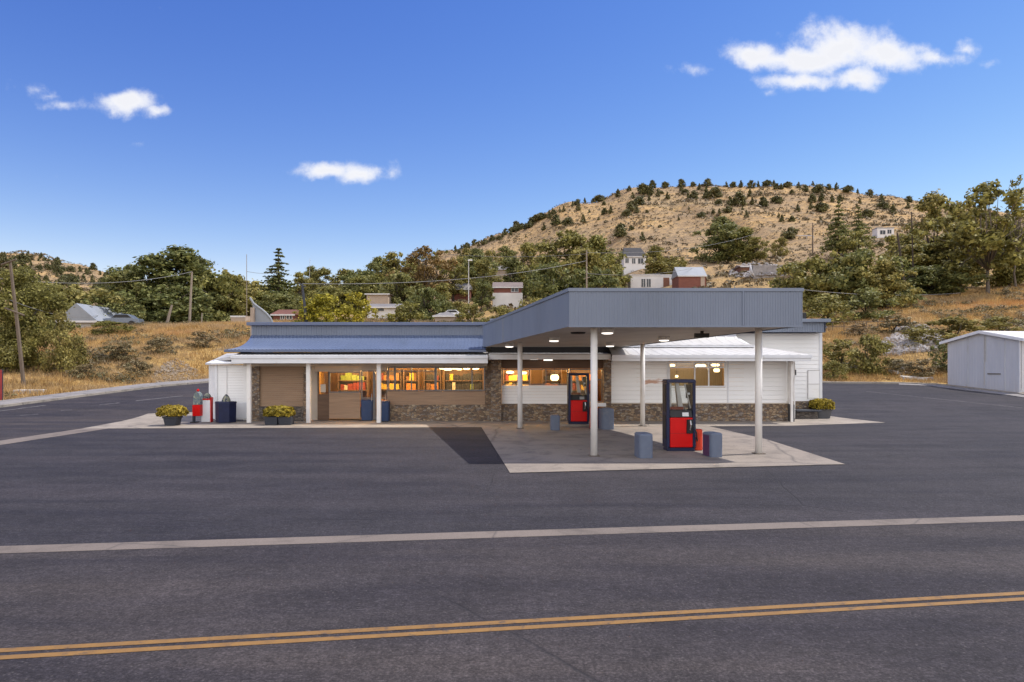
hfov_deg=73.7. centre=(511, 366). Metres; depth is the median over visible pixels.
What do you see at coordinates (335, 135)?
sky
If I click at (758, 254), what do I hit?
tree
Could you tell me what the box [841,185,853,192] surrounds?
juniper
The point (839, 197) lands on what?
juniper
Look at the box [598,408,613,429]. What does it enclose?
trash can
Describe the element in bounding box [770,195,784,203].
juniper
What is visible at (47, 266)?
juniper
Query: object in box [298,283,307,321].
utility pole
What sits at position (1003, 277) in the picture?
tree
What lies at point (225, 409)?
litter bin
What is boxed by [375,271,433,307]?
tree
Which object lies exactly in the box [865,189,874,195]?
juniper
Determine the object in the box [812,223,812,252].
utility pole
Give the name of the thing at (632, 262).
house
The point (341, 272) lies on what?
tree
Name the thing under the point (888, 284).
tree
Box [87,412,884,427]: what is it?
apron
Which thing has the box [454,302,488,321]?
bush
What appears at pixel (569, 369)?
glass door
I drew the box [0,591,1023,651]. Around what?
road marking
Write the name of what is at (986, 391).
side walk
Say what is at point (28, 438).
concrete path
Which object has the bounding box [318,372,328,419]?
entry door
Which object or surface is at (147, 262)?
tree
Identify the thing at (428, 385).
product box
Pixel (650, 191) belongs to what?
juniper
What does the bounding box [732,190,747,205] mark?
juniper
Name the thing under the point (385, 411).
bin
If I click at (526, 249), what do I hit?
tree
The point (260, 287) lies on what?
tree
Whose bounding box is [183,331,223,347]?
shrub
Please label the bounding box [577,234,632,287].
tree
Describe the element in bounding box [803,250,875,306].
tree
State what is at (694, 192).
juniper
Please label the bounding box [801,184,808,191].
juniper
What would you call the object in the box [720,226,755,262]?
tree
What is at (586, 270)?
utility pole
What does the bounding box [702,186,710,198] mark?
juniper
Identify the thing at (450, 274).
tree
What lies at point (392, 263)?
tree
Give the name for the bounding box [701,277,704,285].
door
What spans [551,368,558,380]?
pendant lamp
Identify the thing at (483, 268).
tree
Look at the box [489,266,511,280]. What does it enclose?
house
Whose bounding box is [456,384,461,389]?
product box
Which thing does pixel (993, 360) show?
shed
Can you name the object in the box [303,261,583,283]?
power line
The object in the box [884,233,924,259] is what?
tree
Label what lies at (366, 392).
shop shelf
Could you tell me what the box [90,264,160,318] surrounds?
tree
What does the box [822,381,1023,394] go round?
lot kerb
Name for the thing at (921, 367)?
shrub
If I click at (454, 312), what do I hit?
parked car
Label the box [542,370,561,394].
shop shelf
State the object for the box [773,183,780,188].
juniper
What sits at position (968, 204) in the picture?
tree
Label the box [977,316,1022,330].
shrub
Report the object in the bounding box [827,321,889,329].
wire fence
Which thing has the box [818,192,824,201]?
juniper
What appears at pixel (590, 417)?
red drum
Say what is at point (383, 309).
house
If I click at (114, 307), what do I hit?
tree
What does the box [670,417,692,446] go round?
panel
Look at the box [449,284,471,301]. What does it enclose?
house
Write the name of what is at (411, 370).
window
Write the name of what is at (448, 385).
product box
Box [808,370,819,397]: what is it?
side door
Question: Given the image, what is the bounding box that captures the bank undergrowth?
[3,286,1023,396]
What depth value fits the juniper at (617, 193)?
389.58 m
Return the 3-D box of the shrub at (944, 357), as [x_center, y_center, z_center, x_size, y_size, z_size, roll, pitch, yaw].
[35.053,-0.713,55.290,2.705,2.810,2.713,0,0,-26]
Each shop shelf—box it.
[338,372,369,396]
[376,369,402,414]
[403,369,419,389]
[424,369,441,389]
[444,369,483,389]
[503,370,530,394]
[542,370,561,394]
[568,369,590,401]
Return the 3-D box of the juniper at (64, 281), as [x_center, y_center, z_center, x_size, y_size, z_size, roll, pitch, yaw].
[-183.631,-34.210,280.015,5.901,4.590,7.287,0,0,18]
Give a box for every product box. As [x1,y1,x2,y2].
[345,373,351,379]
[348,383,352,389]
[351,375,357,379]
[389,383,393,388]
[406,383,410,389]
[426,374,431,379]
[426,383,430,388]
[446,382,451,389]
[452,382,455,389]
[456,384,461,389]
[465,383,469,389]
[474,384,478,389]
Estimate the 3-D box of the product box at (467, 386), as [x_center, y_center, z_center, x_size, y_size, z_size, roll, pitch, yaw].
[-2.167,0.977,33.380,0.230,0.317,0.250,0,0,0]
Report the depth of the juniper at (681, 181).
398.72 m
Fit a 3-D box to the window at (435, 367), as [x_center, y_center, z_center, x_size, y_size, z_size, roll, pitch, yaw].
[-2.367,0.579,31.260,2.267,1.097,0.080,0,0,0]
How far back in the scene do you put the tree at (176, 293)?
94.11 m
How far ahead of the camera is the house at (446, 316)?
108.00 m
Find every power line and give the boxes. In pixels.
[0,272,188,283]
[10,300,97,316]
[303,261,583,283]
[432,252,578,256]
[587,234,752,252]
[587,265,704,274]
[809,290,954,294]
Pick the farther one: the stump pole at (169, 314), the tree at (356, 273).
the tree at (356, 273)
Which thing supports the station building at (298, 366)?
on the apron
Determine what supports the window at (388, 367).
in the station building at (298, 366)
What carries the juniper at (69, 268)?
on the ground at (764, 232)
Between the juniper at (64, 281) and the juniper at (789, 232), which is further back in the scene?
the juniper at (64, 281)
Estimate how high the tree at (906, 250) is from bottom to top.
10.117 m
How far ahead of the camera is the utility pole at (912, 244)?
103.93 m
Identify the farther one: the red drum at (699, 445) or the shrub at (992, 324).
the shrub at (992, 324)
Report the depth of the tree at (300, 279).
139.58 m
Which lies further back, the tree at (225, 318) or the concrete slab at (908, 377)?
the tree at (225, 318)
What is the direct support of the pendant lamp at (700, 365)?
hanging from the station building at (298, 366)
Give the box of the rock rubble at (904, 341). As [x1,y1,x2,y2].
[882,322,944,355]
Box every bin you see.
[215,394,236,422]
[361,399,372,420]
[381,401,389,421]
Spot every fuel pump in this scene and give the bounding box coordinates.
[567,373,589,423]
[662,379,697,450]
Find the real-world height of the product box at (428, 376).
0.280 m
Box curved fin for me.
[249,297,272,336]
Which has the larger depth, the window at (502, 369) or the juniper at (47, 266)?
the juniper at (47, 266)
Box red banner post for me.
[0,369,2,399]
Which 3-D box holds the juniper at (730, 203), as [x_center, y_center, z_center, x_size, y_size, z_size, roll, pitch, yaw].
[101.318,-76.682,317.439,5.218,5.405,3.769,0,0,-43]
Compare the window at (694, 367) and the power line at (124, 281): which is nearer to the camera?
the window at (694, 367)
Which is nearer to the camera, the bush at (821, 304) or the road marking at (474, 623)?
the road marking at (474, 623)
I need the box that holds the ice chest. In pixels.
[201,393,212,421]
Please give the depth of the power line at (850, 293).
90.06 m
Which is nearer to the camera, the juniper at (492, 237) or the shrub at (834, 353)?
the shrub at (834, 353)
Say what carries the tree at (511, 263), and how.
on the ground at (764, 232)
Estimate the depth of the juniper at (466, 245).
392.50 m
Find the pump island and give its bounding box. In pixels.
[560,423,589,426]
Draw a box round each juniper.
[0,257,15,267]
[13,254,31,260]
[43,263,52,269]
[51,265,63,273]
[53,257,61,264]
[56,278,71,285]
[58,274,69,279]
[65,265,74,271]
[70,275,80,284]
[89,274,94,282]
[90,262,97,269]
[462,242,470,248]
[480,239,487,244]
[488,235,494,241]
[523,221,533,228]
[533,213,544,220]
[550,213,561,225]
[560,217,572,225]
[580,214,586,223]
[594,194,605,201]
[601,208,607,214]
[612,222,627,236]
[614,189,620,196]
[620,209,631,215]
[627,200,635,211]
[632,195,644,204]
[636,183,649,194]
[639,232,645,240]
[646,185,654,195]
[649,180,656,187]
[661,181,669,187]
[677,179,685,186]
[690,190,697,197]
[696,212,705,216]
[702,178,711,185]
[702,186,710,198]
[707,186,723,197]
[714,198,722,203]
[722,206,732,212]
[726,196,733,205]
[729,181,736,186]
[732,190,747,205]
[746,180,755,187]
[757,196,768,206]
[762,180,772,185]
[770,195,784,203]
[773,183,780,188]
[778,214,785,221]
[780,226,799,238]
[782,181,792,187]
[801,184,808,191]
[807,201,813,208]
[808,193,817,201]
[810,183,825,192]
[813,202,830,211]
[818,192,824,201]
[825,183,831,189]
[836,195,844,200]
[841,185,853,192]
[861,209,875,217]
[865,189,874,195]
[876,201,890,209]
[888,204,896,213]
[903,195,913,202]
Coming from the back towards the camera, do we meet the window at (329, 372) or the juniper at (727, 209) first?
the juniper at (727, 209)
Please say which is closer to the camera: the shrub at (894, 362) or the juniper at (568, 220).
the shrub at (894, 362)
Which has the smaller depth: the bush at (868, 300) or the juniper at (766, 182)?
the bush at (868, 300)
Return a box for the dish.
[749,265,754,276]
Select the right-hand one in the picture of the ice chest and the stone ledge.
the stone ledge
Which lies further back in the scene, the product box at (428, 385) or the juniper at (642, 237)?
the juniper at (642, 237)
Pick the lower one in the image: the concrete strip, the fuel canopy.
the concrete strip
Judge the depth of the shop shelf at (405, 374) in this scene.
33.17 m
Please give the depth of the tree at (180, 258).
100.88 m
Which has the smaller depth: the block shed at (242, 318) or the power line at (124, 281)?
the power line at (124, 281)
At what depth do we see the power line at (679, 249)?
145.04 m
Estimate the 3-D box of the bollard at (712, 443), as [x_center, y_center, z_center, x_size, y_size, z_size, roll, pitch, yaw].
[5.540,2.154,18.892,0.382,0.660,0.550,0,0,-12]
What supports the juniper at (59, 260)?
on the ground at (764, 232)
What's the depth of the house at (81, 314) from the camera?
77.58 m
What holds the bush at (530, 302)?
on the ground at (764, 232)
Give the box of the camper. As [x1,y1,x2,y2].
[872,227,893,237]
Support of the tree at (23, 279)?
on the ground at (764, 232)
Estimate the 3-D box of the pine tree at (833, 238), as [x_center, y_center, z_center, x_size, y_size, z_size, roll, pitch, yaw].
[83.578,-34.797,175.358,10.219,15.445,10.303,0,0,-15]
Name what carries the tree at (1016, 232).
on the ground at (764, 232)
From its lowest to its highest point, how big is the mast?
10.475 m
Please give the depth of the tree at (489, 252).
199.40 m
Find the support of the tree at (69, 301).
on the ground at (764, 232)
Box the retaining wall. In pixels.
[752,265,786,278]
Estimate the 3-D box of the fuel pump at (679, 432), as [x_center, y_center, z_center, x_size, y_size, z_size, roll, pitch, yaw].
[4.983,1.434,20.195,0.940,2.100,0.685,0,0,-2]
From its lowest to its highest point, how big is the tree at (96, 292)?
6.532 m
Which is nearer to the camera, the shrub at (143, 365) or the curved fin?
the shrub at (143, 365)
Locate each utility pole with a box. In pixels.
[1,259,25,387]
[188,272,192,322]
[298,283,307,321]
[584,250,589,287]
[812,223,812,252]
[911,212,913,277]
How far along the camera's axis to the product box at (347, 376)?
33.05 m
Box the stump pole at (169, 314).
[166,305,172,322]
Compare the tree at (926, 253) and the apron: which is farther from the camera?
the tree at (926, 253)
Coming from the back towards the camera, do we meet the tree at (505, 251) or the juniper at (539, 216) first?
the juniper at (539, 216)
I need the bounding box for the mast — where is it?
[246,254,246,315]
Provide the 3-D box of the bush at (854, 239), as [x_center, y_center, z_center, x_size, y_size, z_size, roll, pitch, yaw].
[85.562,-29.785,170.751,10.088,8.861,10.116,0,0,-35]
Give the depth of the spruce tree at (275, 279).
121.69 m
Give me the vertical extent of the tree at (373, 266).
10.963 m
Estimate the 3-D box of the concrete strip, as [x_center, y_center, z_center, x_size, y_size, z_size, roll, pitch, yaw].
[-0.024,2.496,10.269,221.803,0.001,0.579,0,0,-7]
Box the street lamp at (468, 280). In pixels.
[468,260,471,311]
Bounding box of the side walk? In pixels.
[899,383,1023,397]
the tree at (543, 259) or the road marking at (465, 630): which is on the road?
the road marking at (465, 630)
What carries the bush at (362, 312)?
on the ground at (764, 232)
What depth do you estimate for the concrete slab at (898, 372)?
55.36 m
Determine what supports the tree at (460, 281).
on the ground at (764, 232)
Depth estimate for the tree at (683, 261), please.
169.97 m
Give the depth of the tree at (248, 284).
117.86 m
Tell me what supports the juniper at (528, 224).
on the ground at (764, 232)
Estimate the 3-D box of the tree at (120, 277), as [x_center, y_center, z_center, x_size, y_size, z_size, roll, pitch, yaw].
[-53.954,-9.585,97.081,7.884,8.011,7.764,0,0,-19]
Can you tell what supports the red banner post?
on the ground at (764, 232)
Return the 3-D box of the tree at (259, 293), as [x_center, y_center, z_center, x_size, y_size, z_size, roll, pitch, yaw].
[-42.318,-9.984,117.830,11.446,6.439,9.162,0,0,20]
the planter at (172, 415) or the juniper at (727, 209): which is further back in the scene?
the juniper at (727, 209)
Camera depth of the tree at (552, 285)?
127.79 m
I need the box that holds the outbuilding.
[671,267,706,287]
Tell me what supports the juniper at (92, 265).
on the ground at (764, 232)
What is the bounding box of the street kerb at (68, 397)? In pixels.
[0,381,208,407]
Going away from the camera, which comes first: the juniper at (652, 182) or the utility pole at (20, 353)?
the utility pole at (20, 353)
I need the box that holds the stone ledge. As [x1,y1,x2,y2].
[795,409,821,418]
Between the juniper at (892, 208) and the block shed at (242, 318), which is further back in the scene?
the juniper at (892, 208)
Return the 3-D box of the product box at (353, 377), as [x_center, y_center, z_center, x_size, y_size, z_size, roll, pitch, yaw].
[-7.652,0.546,33.180,0.260,0.258,0.250,0,0,0]
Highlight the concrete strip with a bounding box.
[0,515,1023,552]
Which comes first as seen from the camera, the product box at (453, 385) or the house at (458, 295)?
the product box at (453, 385)
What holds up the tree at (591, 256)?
on the ground at (764, 232)
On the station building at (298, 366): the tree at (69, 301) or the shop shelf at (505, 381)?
the shop shelf at (505, 381)
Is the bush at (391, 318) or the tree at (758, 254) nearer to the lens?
the bush at (391, 318)
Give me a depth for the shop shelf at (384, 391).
34.13 m
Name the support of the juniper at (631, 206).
on the ground at (764, 232)
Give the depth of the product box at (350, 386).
33.05 m
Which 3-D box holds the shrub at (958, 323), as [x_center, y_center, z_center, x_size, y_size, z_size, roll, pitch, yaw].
[39.503,-2.858,62.496,7.267,3.478,7.182,0,0,14]
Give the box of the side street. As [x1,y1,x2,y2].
[0,383,208,439]
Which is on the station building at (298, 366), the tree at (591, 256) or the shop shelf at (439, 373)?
the shop shelf at (439, 373)
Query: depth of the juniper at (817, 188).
362.64 m
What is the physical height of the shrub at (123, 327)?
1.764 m
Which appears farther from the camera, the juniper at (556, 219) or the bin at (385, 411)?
the juniper at (556, 219)
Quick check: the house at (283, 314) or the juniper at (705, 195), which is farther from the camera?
the juniper at (705, 195)
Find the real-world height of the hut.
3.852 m
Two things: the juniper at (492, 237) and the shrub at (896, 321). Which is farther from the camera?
the juniper at (492, 237)
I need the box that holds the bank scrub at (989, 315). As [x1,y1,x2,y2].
[1,286,1023,382]
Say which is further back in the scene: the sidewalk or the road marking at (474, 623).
the sidewalk
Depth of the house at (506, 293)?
130.90 m
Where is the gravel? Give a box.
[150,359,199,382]
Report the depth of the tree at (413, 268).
163.72 m
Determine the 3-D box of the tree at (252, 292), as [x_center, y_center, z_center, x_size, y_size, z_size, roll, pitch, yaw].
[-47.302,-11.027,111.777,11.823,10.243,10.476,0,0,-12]
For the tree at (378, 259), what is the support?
on the ground at (764, 232)
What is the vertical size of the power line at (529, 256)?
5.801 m
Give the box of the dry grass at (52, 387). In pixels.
[0,284,1023,399]
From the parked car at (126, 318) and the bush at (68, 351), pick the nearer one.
the bush at (68, 351)
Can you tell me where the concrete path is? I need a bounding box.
[0,428,107,444]
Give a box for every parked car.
[103,314,143,323]
[438,310,459,316]
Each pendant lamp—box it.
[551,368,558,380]
[695,363,705,366]
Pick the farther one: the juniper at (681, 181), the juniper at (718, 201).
the juniper at (681, 181)
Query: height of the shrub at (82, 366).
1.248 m
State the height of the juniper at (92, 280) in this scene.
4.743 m
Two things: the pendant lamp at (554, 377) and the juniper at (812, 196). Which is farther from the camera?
the juniper at (812, 196)
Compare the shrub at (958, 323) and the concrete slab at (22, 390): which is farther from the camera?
the shrub at (958, 323)
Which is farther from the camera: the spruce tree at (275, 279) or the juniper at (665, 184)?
the juniper at (665, 184)
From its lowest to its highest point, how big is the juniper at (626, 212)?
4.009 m
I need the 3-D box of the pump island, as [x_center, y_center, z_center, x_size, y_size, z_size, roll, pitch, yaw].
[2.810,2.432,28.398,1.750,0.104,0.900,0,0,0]
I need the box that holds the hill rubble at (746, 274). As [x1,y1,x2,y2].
[724,262,776,277]
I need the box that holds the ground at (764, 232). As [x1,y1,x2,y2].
[0,186,1023,399]
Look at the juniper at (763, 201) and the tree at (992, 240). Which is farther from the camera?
the juniper at (763, 201)
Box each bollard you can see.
[550,414,559,429]
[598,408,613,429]
[634,432,652,457]
[703,431,721,456]
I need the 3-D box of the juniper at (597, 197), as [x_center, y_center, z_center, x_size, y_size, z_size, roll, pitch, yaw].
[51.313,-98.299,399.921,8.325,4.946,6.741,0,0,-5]
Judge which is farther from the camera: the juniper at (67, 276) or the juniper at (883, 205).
the juniper at (883, 205)
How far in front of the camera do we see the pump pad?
19.70 m
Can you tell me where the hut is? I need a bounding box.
[733,265,752,271]
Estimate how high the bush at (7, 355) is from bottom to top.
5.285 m
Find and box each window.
[329,372,360,392]
[388,367,394,390]
[395,367,434,390]
[435,367,484,390]
[502,369,567,384]
[597,369,602,401]
[638,258,643,263]
[669,362,725,386]
[880,230,885,234]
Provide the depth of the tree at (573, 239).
149.00 m
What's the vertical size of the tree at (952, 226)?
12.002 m
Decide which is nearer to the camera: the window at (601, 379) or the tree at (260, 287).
the window at (601, 379)
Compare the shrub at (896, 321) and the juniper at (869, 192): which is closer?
the shrub at (896, 321)
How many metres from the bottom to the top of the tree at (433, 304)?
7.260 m
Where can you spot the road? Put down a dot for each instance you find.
(73, 597)
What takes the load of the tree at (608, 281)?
on the ground at (764, 232)
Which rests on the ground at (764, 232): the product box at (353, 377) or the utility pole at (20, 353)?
the utility pole at (20, 353)
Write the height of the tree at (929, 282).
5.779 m
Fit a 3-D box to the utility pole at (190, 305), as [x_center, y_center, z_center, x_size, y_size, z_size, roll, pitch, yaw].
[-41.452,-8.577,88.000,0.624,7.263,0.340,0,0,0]
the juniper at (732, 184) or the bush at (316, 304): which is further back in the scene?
the juniper at (732, 184)
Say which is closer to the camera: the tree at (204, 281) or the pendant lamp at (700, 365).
the pendant lamp at (700, 365)
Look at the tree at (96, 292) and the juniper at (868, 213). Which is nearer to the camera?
the tree at (96, 292)
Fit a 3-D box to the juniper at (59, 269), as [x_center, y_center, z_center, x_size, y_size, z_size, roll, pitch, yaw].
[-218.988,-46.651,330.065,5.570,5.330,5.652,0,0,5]
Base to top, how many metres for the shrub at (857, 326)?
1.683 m
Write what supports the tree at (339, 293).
on the ground at (764, 232)
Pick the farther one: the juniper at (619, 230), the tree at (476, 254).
the juniper at (619, 230)
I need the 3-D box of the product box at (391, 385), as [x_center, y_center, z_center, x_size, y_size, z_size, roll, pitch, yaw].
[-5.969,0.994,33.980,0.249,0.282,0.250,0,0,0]
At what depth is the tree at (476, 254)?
187.95 m
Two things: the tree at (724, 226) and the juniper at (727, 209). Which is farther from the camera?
the juniper at (727, 209)
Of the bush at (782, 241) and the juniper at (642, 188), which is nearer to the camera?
the bush at (782, 241)
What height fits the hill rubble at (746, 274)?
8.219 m
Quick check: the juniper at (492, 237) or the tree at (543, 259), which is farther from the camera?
the juniper at (492, 237)
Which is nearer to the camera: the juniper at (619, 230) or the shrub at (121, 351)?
the shrub at (121, 351)
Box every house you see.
[56,303,122,328]
[270,310,303,319]
[363,304,403,318]
[432,311,458,321]
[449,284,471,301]
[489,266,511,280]
[492,282,522,307]
[619,248,645,274]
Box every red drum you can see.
[590,407,597,427]
[695,429,702,450]
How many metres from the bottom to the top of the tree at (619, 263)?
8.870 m
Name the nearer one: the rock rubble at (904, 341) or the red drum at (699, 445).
the red drum at (699, 445)
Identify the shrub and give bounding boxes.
[72,363,101,378]
[88,320,136,335]
[97,342,140,360]
[123,361,154,377]
[140,337,175,353]
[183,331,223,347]
[822,338,863,371]
[822,360,850,379]
[843,333,895,376]
[845,322,876,335]
[867,315,918,333]
[881,358,911,371]
[898,358,939,376]
[900,315,984,344]
[928,341,947,371]
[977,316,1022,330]
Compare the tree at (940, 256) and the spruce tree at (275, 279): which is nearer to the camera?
the tree at (940, 256)
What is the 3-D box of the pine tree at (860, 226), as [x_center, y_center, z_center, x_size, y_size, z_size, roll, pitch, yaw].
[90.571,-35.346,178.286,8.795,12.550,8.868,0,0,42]
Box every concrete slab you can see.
[13,389,45,393]
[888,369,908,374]
[899,375,923,379]
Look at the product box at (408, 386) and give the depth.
32.85 m
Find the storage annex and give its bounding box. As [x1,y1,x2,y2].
[205,353,246,419]
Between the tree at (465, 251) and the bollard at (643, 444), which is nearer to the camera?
the bollard at (643, 444)
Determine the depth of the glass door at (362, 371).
31.30 m
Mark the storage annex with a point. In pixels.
(223, 382)
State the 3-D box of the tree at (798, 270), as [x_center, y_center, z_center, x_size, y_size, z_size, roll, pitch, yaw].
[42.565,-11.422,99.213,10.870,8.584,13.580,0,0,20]
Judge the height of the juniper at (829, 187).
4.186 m
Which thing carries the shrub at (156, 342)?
on the ground at (764, 232)
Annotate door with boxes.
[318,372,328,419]
[361,370,373,419]
[374,370,387,419]
[569,369,590,419]
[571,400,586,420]
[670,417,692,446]
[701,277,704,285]
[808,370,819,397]
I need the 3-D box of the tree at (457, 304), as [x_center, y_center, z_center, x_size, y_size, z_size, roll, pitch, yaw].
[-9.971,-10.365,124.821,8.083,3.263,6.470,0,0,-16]
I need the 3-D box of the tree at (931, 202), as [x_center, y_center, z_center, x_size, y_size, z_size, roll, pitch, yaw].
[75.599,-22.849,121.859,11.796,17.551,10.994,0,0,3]
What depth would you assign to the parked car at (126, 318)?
79.24 m
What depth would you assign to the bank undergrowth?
70.34 m
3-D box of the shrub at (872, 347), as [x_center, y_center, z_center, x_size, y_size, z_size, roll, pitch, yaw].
[29.486,-0.680,56.824,4.019,4.111,4.066,0,0,-18]
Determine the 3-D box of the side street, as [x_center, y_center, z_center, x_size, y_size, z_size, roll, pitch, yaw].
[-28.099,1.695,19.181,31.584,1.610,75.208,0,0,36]
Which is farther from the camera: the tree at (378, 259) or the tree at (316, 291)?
the tree at (378, 259)
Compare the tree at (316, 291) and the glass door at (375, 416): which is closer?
the glass door at (375, 416)
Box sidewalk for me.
[0,378,208,404]
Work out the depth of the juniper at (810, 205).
311.99 m
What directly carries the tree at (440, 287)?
on the ground at (764, 232)
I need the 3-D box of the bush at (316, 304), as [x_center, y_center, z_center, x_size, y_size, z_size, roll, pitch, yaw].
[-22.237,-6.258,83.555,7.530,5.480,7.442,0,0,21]
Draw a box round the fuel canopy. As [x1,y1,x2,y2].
[482,288,803,455]
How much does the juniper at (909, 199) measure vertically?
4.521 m
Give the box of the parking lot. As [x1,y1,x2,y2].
[0,383,1023,545]
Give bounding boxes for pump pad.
[482,425,842,472]
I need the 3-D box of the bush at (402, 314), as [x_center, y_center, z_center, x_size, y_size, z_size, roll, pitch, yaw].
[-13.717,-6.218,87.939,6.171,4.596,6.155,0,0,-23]
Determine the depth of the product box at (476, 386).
33.26 m
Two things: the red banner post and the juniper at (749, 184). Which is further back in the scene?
the juniper at (749, 184)
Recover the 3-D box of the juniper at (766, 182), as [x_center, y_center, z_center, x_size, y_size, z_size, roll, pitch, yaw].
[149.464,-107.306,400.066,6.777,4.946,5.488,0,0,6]
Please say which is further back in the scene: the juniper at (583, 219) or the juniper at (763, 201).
the juniper at (583, 219)
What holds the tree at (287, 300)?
on the ground at (764, 232)
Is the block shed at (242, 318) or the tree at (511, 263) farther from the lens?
the tree at (511, 263)
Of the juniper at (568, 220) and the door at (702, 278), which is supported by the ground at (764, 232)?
the juniper at (568, 220)
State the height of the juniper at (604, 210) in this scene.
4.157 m
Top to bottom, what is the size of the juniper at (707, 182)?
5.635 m
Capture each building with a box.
[224,313,830,422]
[364,293,393,303]
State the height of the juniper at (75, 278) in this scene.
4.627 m
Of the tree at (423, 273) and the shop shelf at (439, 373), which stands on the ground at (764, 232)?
the tree at (423, 273)
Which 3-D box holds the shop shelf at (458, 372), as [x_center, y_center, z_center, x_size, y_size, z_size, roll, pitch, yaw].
[-2.350,1.295,33.420,1.950,2.290,0.480,0,0,0]
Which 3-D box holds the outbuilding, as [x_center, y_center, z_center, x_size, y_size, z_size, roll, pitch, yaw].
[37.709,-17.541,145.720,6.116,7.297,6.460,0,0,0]
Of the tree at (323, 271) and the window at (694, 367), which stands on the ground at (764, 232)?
the tree at (323, 271)
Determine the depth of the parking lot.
14.82 m
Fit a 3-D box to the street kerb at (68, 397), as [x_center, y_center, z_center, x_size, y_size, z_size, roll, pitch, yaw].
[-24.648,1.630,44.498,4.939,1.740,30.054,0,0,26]
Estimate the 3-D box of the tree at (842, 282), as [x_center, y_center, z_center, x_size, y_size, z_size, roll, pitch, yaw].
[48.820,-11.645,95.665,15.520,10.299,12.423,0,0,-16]
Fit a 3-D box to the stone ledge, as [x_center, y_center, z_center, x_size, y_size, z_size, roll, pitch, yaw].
[14.091,2.280,32.750,1.249,0.420,1.100,0,0,0]
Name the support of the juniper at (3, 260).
on the ground at (764, 232)
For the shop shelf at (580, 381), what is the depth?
33.20 m
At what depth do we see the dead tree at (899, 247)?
99.87 m
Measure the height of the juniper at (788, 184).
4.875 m
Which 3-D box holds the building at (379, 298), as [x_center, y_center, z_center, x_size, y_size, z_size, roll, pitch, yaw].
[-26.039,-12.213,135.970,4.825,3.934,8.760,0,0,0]
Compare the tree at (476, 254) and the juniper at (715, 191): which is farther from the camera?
the juniper at (715, 191)
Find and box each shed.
[230,316,249,321]
[939,330,1023,392]
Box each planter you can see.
[155,404,188,425]
[262,405,295,424]
[808,398,834,417]
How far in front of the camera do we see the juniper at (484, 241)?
372.24 m
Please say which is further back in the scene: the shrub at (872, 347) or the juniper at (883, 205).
the juniper at (883, 205)
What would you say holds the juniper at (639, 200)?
on the ground at (764, 232)
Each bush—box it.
[0,316,44,371]
[20,308,90,376]
[291,309,324,321]
[296,293,358,321]
[336,291,381,321]
[380,313,405,321]
[382,301,427,321]
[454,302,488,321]
[484,305,512,321]
[516,296,541,308]
[770,237,789,255]
[803,293,859,325]
[829,228,873,256]
[833,287,900,320]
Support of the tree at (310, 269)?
on the ground at (764, 232)
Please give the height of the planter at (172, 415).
0.893 m
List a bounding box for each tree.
[0,262,80,370]
[0,280,92,325]
[34,282,129,317]
[78,294,147,318]
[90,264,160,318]
[100,270,155,313]
[104,253,183,314]
[114,283,219,322]
[144,244,221,302]
[160,287,230,321]
[172,267,247,321]
[173,255,235,304]
[204,273,255,318]
[210,268,261,315]
[240,280,272,315]
[247,290,297,315]
[247,293,331,318]
[250,283,272,302]
[258,248,301,305]
[289,271,319,306]
[293,284,328,297]
[305,265,323,293]
[309,285,366,311]
[310,267,343,288]
[321,268,355,288]
[334,274,403,308]
[339,268,385,306]
[364,261,385,292]
[372,256,400,282]
[373,251,416,288]
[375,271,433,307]
[385,244,460,300]
[387,257,428,298]
[406,286,455,319]
[415,248,466,292]
[434,282,452,303]
[436,261,473,300]
[441,301,473,314]
[455,248,470,274]
[459,248,499,296]
[470,258,502,298]
[470,278,494,310]
[484,249,502,266]
[491,245,518,265]
[497,256,529,291]
[504,242,537,295]
[514,252,561,299]
[521,261,584,298]
[531,228,604,280]
[537,246,621,297]
[568,265,623,287]
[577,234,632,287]
[611,256,627,287]
[642,244,679,273]
[664,256,687,273]
[687,215,743,263]
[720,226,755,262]
[738,236,770,260]
[765,260,838,303]
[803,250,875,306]
[818,200,858,255]
[821,248,926,308]
[846,207,877,248]
[856,257,923,307]
[876,234,933,282]
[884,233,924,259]
[895,233,905,281]
[896,264,995,295]
[898,243,971,286]
[901,188,974,255]
[906,179,1023,293]
[914,232,983,288]
[941,221,989,286]
[944,200,985,265]
[984,220,1023,287]
[1004,174,1023,286]
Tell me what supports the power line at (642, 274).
attached to the utility pole at (586, 270)
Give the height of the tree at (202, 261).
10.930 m
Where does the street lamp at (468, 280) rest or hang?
on the ground at (764, 232)
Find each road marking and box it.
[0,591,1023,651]
[0,597,1023,658]
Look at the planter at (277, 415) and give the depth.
28.94 m
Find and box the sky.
[0,0,1023,289]
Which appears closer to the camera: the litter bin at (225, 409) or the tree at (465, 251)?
the litter bin at (225, 409)
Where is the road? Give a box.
[0,521,1023,681]
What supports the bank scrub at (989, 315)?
on the ground at (764, 232)
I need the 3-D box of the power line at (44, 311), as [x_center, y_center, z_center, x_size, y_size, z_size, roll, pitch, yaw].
[-41.964,-5.492,65.251,0.042,2.332,43.010,0,0,-23]
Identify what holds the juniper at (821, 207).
on the ground at (764, 232)
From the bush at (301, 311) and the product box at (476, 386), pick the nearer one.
the product box at (476, 386)
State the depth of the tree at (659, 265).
163.44 m
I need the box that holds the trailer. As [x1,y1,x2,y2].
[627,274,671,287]

